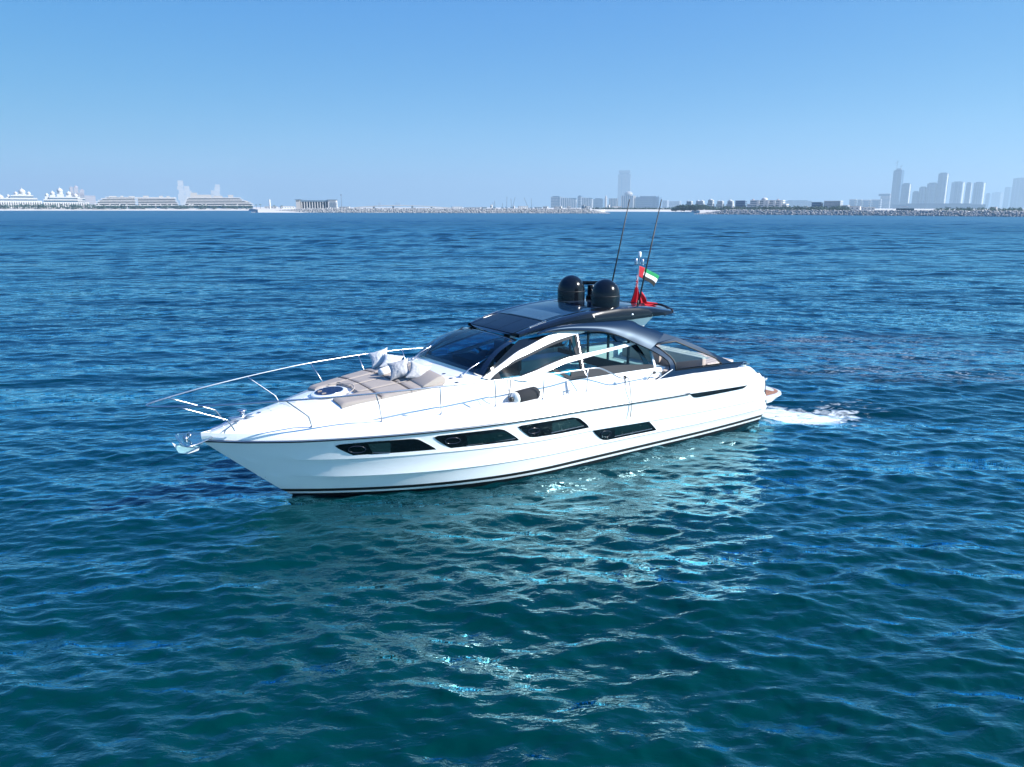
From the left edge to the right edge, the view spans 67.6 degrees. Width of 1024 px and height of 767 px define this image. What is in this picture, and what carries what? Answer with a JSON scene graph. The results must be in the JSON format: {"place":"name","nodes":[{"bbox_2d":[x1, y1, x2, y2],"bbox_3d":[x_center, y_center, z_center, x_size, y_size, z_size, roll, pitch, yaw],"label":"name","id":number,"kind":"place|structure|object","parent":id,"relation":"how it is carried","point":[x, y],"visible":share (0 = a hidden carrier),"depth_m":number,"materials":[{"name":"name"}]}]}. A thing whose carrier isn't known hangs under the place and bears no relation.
{"place":"outdoors","nodes":[
{"label":"outdoors","id":0,"kind":"place"},
{"bbox_2d":[0,211,1023,766],"bbox_3d":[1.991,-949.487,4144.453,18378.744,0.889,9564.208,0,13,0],"label":"water","id":1,"kind":"structure","parent":0,"point":[820,563],"depth_m":14.52,"materials":[{"name":"blue liquid"}]},
{"bbox_2d":[354,205,449,208],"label":"road bridge","id":2,"kind":"structure","parent":1,"relation":"on","point":[401,205],"depth_m":1445.13,"materials":[{"name":"grey"}]},
{"bbox_2d":[276,207,608,213],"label":"breakwater","id":3,"kind":"object","parent":1,"relation":"in","point":[430,210],"visible":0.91,"depth_m":766.13,"materials":[{"name":"grey stone"}]},
{"bbox_2d":[145,199,780,495],"bbox_3d":[0.287,-1.087,18.601,16.986,6.662,4.485,-9,16,-34],"label":"motor yacht","id":4,"kind":"object","parent":1,"relation":"on","point":[453,416],"visible":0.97,"depth_m":16.85,"materials":[{"name":"white plastic"}]},
{"bbox_2d":[368,348,386,368],"bbox_3d":[-3.069,-0.581,17.714,0.564,0.473,0.310,-1,13,-6],"label":"pillow","id":5,"kind":"object","parent":4,"relation":"on","point":[377,358],"visible":0.77,"depth_m":17.64,"materials":[{"name":"fabric"}]},
{"bbox_2d":[378,366,390,375],"bbox_3d":[-2.738,-0.298,17.000,0.181,0.201,0.550,8,15,31],"label":"towel","id":6,"kind":"object","parent":4,"relation":"on","point":[383,371],"visible":0.55,"depth_m":16.80,"materials":[{"name":"white fabric"}]},
{"bbox_2d":[334,438,435,454],"bbox_3d":[-2.516,1.286,15.377,2.074,0.373,0.184,-3,13,-15],"label":"hull window","id":7,"kind":"structure","parent":4,"relation":"in","point":[408,444],"depth_m":15.32,"materials":[{"name":"black glass"}]},
{"bbox_2d":[380,354,403,366],"bbox_3d":[-2.747,-0.507,17.486,0.517,0.297,0.397,0,13,0],"label":"pillow","id":8,"kind":"object","parent":4,"relation":"on","point":[389,358],"visible":0.66,"depth_m":17.43,"materials":[{"name":"fabric"}]},
{"bbox_2d":[387,358,408,380],"bbox_3d":[-2.425,-0.306,16.438,0.557,0.453,0.319,-1,13,-4],"label":"pillow","id":9,"kind":"object","parent":4,"relation":"on","point":[398,369],"visible":1,"depth_m":16.35,"materials":[{"name":"grey fabric"}]},
{"bbox_2d":[406,360,430,377],"bbox_3d":[-1.996,-0.245,16.356,0.563,0.479,0.301,-2,13,-8],"label":"pillow","id":10,"kind":"object","parent":4,"relation":"on","point":[417,370],"visible":0.86,"depth_m":16.29,"materials":[{"name":"grey fabric"}]},
{"bbox_2d":[434,428,518,447],"bbox_3d":[-0.715,1.151,16.009,1.973,0.388,0.133,-6,14,-24],"label":"hull window","id":11,"kind":"structure","parent":4,"relation":"in","point":[497,435],"depth_m":15.95,"materials":[{"name":"black glass"}]},
{"bbox_2d":[507,380,540,402],"bbox_3d":[0.191,0.119,16.491,0.348,0.664,1.154,12,18,43],"label":"fender","id":12,"kind":"object","parent":4,"relation":"on","point":[525,394],"visible":0.97,"depth_m":16.46,"materials":[{"name":"black fabric"}]},
{"bbox_2d":[491,335,577,378],"bbox_3d":[0.534,-0.595,17.107,2.614,0.734,0.290,-10,16,-37],"label":"side window","id":13,"kind":"structure","parent":4,"relation":"in","point":[572,338],"depth_m":17.28,"materials":[{"name":"black glass"}]},
{"bbox_2d":[518,417,588,436],"bbox_3d":[0.949,0.966,16.894,1.989,0.397,0.111,-8,15,-32],"label":"hull window","id":14,"kind":"structure","parent":4,"relation":"in","point":[562,425],"depth_m":16.82,"materials":[{"name":"black glass"}]},
{"bbox_2d":[552,332,653,379],"bbox_3d":[2.114,-0.728,18.093,3.150,0.967,0.605,-9,16,-34],"label":"side window","id":15,"kind":"structure","parent":4,"relation":"in","point":[614,369],"depth_m":17.98,"materials":[{"name":"glass"}]},
{"bbox_2d":[593,422,655,439],"bbox_3d":[2.699,1.103,18.209,2.128,0.426,0.105,-9,16,-34],"label":"hull window","id":16,"kind":"structure","parent":4,"relation":"in","point":[627,430],"depth_m":18.16,"materials":[{"name":"black glass"}]},
{"bbox_2d":[623,376,631,416],"bbox_3d":[2.706,0.304,17.969,0.231,0.987,0.084,9,16,34],"label":"rope","id":17,"kind":"object","parent":4,"relation":"hanging from","point":[630,392],"visible":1,"depth_m":17.89,"materials":[{"name":"white fabric"}]},
{"bbox_2d":[631,275,657,303],"bbox_3d":[3.545,-2.508,20.554,0.900,0.835,0.182,-9,16,-34],"label":"ensign","id":18,"kind":"object","parent":4,"relation":"attached to","point":[635,297],"visible":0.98,"depth_m":20.44,"materials":[{"name":"red fabric"}]},
{"bbox_2d":[639,266,658,285],"bbox_3d":[3.660,-2.872,20.505,0.695,0.582,0.074,-6,14,-24],"label":"courtesy flag","id":19,"kind":"object","parent":4,"relation":"attached to","point":[651,277],"visible":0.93,"depth_m":20.52,"materials":[{"name":"multicoloured fabric"}]},
{"bbox_2d":[695,209,1023,216],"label":"breakwater","id":20,"kind":"object","parent":1,"relation":"in","point":[1008,213],"visible":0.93,"depth_m":598.64,"materials":[{"name":"grey stone"}]},
{"bbox_2d":[0,207,1023,212],"bbox_3d":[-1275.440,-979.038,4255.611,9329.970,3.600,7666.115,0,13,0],"label":"beach","id":21,"kind":"structure","parent":0,"point":[261,210],"depth_m":1092.73,"materials":[{"name":"beige sand"}]},
{"bbox_2d":[0,188,41,207],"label":"palace hotel","id":22,"kind":"structure","parent":21,"relation":"on","point":[21,197],"depth_m":1066.86,"materials":[{"name":"white"}]},
{"bbox_2d":[0,204,95,208],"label":"shore trees","id":23,"kind":"object","parent":21,"relation":"on","point":[45,206],"visible":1,"depth_m":1058.63,"materials":[{"name":"green plant"}]},
{"bbox_2d":[43,187,88,207],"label":"palace hotel","id":24,"kind":"structure","parent":21,"relation":"on","point":[68,199],"depth_m":1093.63,"materials":[{"name":"white"}]},
{"bbox_2d":[69,184,95,206],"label":"resort hotel","id":25,"kind":"structure","parent":21,"relation":"on","point":[91,200],"depth_m":3925.07,"materials":[{"name":"grey"}]},
{"bbox_2d":[95,196,136,207],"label":"terraced hotel","id":26,"kind":"structure","parent":21,"relation":"on","point":[127,202],"depth_m":1140.28,"materials":[{"name":"white concrete"}]},
{"bbox_2d":[136,196,178,207],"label":"terraced hotel","id":27,"kind":"structure","parent":21,"relation":"on","point":[144,201],"depth_m":1162.79,"materials":[{"name":"white concrete"}]},
{"bbox_2d":[95,204,251,208],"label":"shore trees","id":28,"kind":"object","parent":21,"relation":"on","point":[151,207],"visible":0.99,"depth_m":1125.87,"materials":[{"name":"green plant"}]},
{"bbox_2d":[177,181,191,206],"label":"stacked tower","id":29,"kind":"structure","parent":21,"relation":"on","point":[184,193],"depth_m":5021.92,"materials":[{"name":"grey"}]},
{"bbox_2d":[211,184,220,196],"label":"stacked tower","id":30,"kind":"structure","parent":21,"relation":"on","point":[215,191],"depth_m":5180.09,"materials":[{"name":"grey"}]},
{"bbox_2d":[183,193,253,207],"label":"terraced hotel","id":31,"kind":"structure","parent":21,"relation":"on","point":[193,199],"depth_m":1184.83,"materials":[{"name":"white concrete"}]},
{"bbox_2d":[264,206,277,208],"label":"building","id":32,"kind":"structure","parent":21,"relation":"on","point":[272,207],"depth_m":1099.29,"materials":[{"name":"grey"}]},
{"bbox_2d":[280,206,294,208],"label":"building","id":33,"kind":"structure","parent":21,"relation":"on","point":[287,207],"depth_m":1105.95,"materials":[{"name":"grey"}]},
{"bbox_2d":[295,199,337,208],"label":"columned building","id":34,"kind":"structure","parent":21,"relation":"on","point":[312,204],"depth_m":831.49,"materials":[{"name":"white"}]},
{"bbox_2d":[551,196,559,207],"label":"apartment slab","id":35,"kind":"structure","parent":21,"relation":"on","point":[555,201],"depth_m":3662.51,"materials":[{"name":"grey concrete"}]},
{"bbox_2d":[560,196,576,207],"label":"apartment slab","id":36,"kind":"structure","parent":21,"relation":"on","point":[566,202],"depth_m":3518.94,"materials":[{"name":"grey"}]},
{"bbox_2d":[577,196,582,207],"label":"apartment slab","id":37,"kind":"structure","parent":21,"relation":"on","point":[579,201],"depth_m":3656.30,"materials":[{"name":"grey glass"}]},
{"bbox_2d":[581,197,592,207],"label":"apartment slab","id":38,"kind":"structure","parent":21,"relation":"on","point":[587,201],"depth_m":3511.32,"materials":[{"name":"grey"}]},
{"bbox_2d":[593,198,604,207],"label":"apartment block","id":39,"kind":"structure","parent":21,"relation":"on","point":[599,202],"depth_m":3789.51,"materials":[{"name":"grey concrete"}]},
{"bbox_2d":[609,198,617,206],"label":"apartment block","id":40,"kind":"structure","parent":21,"relation":"on","point":[613,201],"depth_m":3498.59,"materials":[{"name":"grey"}]},
{"bbox_2d":[617,170,630,205],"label":"skyscraper","id":41,"kind":"structure","parent":21,"relation":"on","point":[624,181],"depth_m":7226.31,"materials":[{"name":"grey"}]},
{"bbox_2d":[621,191,635,207],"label":"hotel block","id":42,"kind":"structure","parent":21,"relation":"on","point":[626,198],"depth_m":3490.77,"materials":[{"name":"white glass"}]},
{"bbox_2d":[592,207,670,208],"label":"shore trees","id":43,"kind":"object","parent":21,"relation":"on","point":[629,208],"visible":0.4,"depth_m":1133.71,"materials":[{"name":"green plant"}]},
{"bbox_2d":[635,196,661,207],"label":"hotel block","id":44,"kind":"structure","parent":21,"relation":"on","point":[648,201],"depth_m":3476.38,"materials":[{"name":"grey glass"}]},
{"bbox_2d":[662,200,668,207],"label":"apartment block","id":45,"kind":"structure","parent":21,"relation":"on","point":[665,203],"depth_m":4575.63,"materials":[{"name":"grey glass"}]},
{"bbox_2d":[669,201,681,207],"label":"apartment block","id":46,"kind":"structure","parent":21,"relation":"on","point":[673,204],"depth_m":4840.95,"materials":[{"name":"grey concrete"}]},
{"bbox_2d":[671,204,711,211],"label":"mound trees","id":47,"kind":"object","parent":21,"relation":"on","point":[682,207],"visible":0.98,"depth_m":929.73,"materials":[{"name":"green plant"}]},
{"bbox_2d":[695,200,704,209],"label":"domed villa","id":48,"kind":"object","parent":21,"relation":"on","point":[701,202],"visible":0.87,"depth_m":1025.85,"materials":[{"name":"white"}]},
{"bbox_2d":[707,199,714,206],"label":"domed villa","id":49,"kind":"object","parent":21,"relation":"on","point":[710,203],"visible":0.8,"depth_m":946.54,"materials":[{"name":"white"}]},
{"bbox_2d":[716,200,723,208],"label":"domed villa","id":50,"kind":"object","parent":21,"relation":"on","point":[719,204],"visible":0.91,"depth_m":944.03,"materials":[{"name":"white"}]},
{"bbox_2d":[726,198,733,208],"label":"domed villa","id":51,"kind":"object","parent":21,"relation":"on","point":[730,203],"visible":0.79,"depth_m":940.99,"materials":[{"name":"white"}]},
{"bbox_2d":[735,200,747,209],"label":"stepped block","id":52,"kind":"structure","parent":21,"relation":"on","point":[740,203],"depth_m":916.15,"materials":[{"name":"grey concrete"}]},
{"bbox_2d":[712,206,809,209],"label":"shore trees","id":53,"kind":"object","parent":21,"relation":"on","point":[768,208],"visible":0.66,"depth_m":831.56,"materials":[{"name":"green plant"}]},
{"bbox_2d":[747,197,788,209],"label":"white palace","id":54,"kind":"structure","parent":21,"relation":"on","point":[764,201],"depth_m":889.83,"materials":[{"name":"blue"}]},
{"bbox_2d":[785,200,811,206],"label":"long block","id":55,"kind":"structure","parent":21,"relation":"on","point":[799,203],"depth_m":5037.30,"materials":[{"name":"grey concrete"}]},
{"bbox_2d":[811,202,823,206],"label":"banded hotel","id":56,"kind":"structure","parent":21,"relation":"on","point":[817,204],"depth_m":871.89,"materials":[{"name":"grey glass"}]},
{"bbox_2d":[809,205,850,210],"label":"shore trees","id":57,"kind":"object","parent":21,"relation":"on","point":[837,208],"visible":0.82,"depth_m":799.39,"materials":[{"name":"green plant"}]},
{"bbox_2d":[824,201,842,208],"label":"banded hotel","id":58,"kind":"structure","parent":21,"relation":"on","point":[829,204],"depth_m":856.92,"materials":[{"name":"grey"}]},
{"bbox_2d":[849,199,856,205],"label":"portal block","id":59,"kind":"structure","parent":21,"relation":"on","point":[852,202],"depth_m":3625.00,"materials":[{"name":"grey glass"}]},
{"bbox_2d":[850,206,860,210],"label":"building","id":60,"kind":"structure","parent":21,"relation":"on","point":[858,208],"depth_m":848.46,"materials":[{"name":"grey"}]},
{"bbox_2d":[857,199,862,207],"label":"portal block","id":61,"kind":"structure","parent":21,"relation":"on","point":[859,202],"depth_m":3614.04,"materials":[{"name":"grey glass"}]},
{"bbox_2d":[862,200,870,206],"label":"portal block","id":62,"kind":"structure","parent":21,"relation":"on","point":[866,203],"depth_m":3602.54,"materials":[{"name":"grey glass"}]},
{"bbox_2d":[861,207,874,209],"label":"building","id":63,"kind":"structure","parent":21,"relation":"on","point":[867,208],"depth_m":887.53,"materials":[{"name":"grey"}]},
{"bbox_2d":[871,199,881,208],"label":"portal block","id":64,"kind":"structure","parent":21,"relation":"on","point":[876,203],"depth_m":3585.11,"materials":[{"name":"grey glass"}]},
{"bbox_2d":[879,194,890,208],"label":"striped tower","id":65,"kind":"structure","parent":21,"relation":"on","point":[886,198],"depth_m":3822.57,"materials":[{"name":"blue glass"}]},
{"bbox_2d":[890,161,903,207],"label":"skyscraper","id":66,"kind":"structure","parent":21,"relation":"on","point":[898,177],"depth_m":4167.16,"materials":[{"name":"blue"}]},
{"bbox_2d":[896,206,913,210],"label":"canopy pavilion","id":67,"kind":"structure","parent":21,"relation":"on","point":[909,209],"depth_m":665.41,"materials":[{"name":"grey"}]},
{"bbox_2d":[900,183,911,203],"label":"skyscraper","id":68,"kind":"structure","parent":21,"relation":"on","point":[905,193],"depth_m":3903.93,"materials":[{"name":"blue"}]},
{"bbox_2d":[911,191,918,202],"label":"skyscraper","id":69,"kind":"structure","parent":21,"relation":"on","point":[915,194],"depth_m":4137.35,"materials":[{"name":"blue"}]},
{"bbox_2d":[918,187,926,202],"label":"skyscraper","id":70,"kind":"structure","parent":21,"relation":"on","point":[922,194],"depth_m":4121.63,"materials":[{"name":"blue"}]},
{"bbox_2d":[925,183,937,202],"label":"skyscraper","id":71,"kind":"structure","parent":21,"relation":"on","point":[931,192],"depth_m":4100.76,"materials":[{"name":"blue"}]},
{"bbox_2d":[892,203,985,208],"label":"podium","id":72,"kind":"object","parent":21,"relation":"on","point":[934,205],"visible":0.9,"depth_m":3351.90,"materials":[{"name":"grey"}]},
{"bbox_2d":[935,173,948,202],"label":"skyscraper","id":73,"kind":"structure","parent":21,"relation":"on","point":[942,187],"depth_m":4073.00,"materials":[{"name":"blue"}]},
{"bbox_2d":[949,181,965,202],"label":"skyscraper","id":74,"kind":"structure","parent":21,"relation":"on","point":[957,192],"depth_m":4287.95,"materials":[{"name":"blue"}]},
{"bbox_2d":[964,182,972,202],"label":"skyscraper","id":75,"kind":"structure","parent":21,"relation":"on","point":[968,191],"depth_m":4202.10,"materials":[{"name":"blue"}]},
{"bbox_2d":[971,182,985,203],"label":"skyscraper","id":76,"kind":"structure","parent":21,"relation":"on","point":[978,194],"depth_m":4118.21,"materials":[{"name":"blue"}]},
{"bbox_2d":[934,207,1023,210],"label":"shore trees","id":77,"kind":"object","parent":21,"relation":"on","point":[982,208],"visible":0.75,"depth_m":750.39,"materials":[{"name":"green plant"}]},
{"bbox_2d":[0,0,1023,208],"label":"sky","id":78,"kind":"structure","parent":0,"point":[355,103],"materials":[{"name":"blue"}]},
{"bbox_2d":[985,193,990,207],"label":"skyscraper","id":79,"kind":"structure","parent":0,"point":[987,199],"depth_m":6638.59,"materials":[{"name":"blue"}]},
{"bbox_2d":[990,192,1003,207],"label":"skyscraper","id":80,"kind":"structure","parent":0,"point":[996,199],"depth_m":9004.79,"materials":[{"name":"grey"}]},
{"bbox_2d":[1002,187,1011,207],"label":"skyscraper","id":81,"kind":"structure","parent":0,"point":[1007,197],"depth_m":7755.22,"materials":[{"name":"blue"}]},
{"bbox_2d":[1009,178,1023,208],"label":"skyscraper","id":82,"kind":"structure","parent":0,"point":[1017,197],"depth_m":6163.30,"materials":[{"name":"blue"}]}
]}

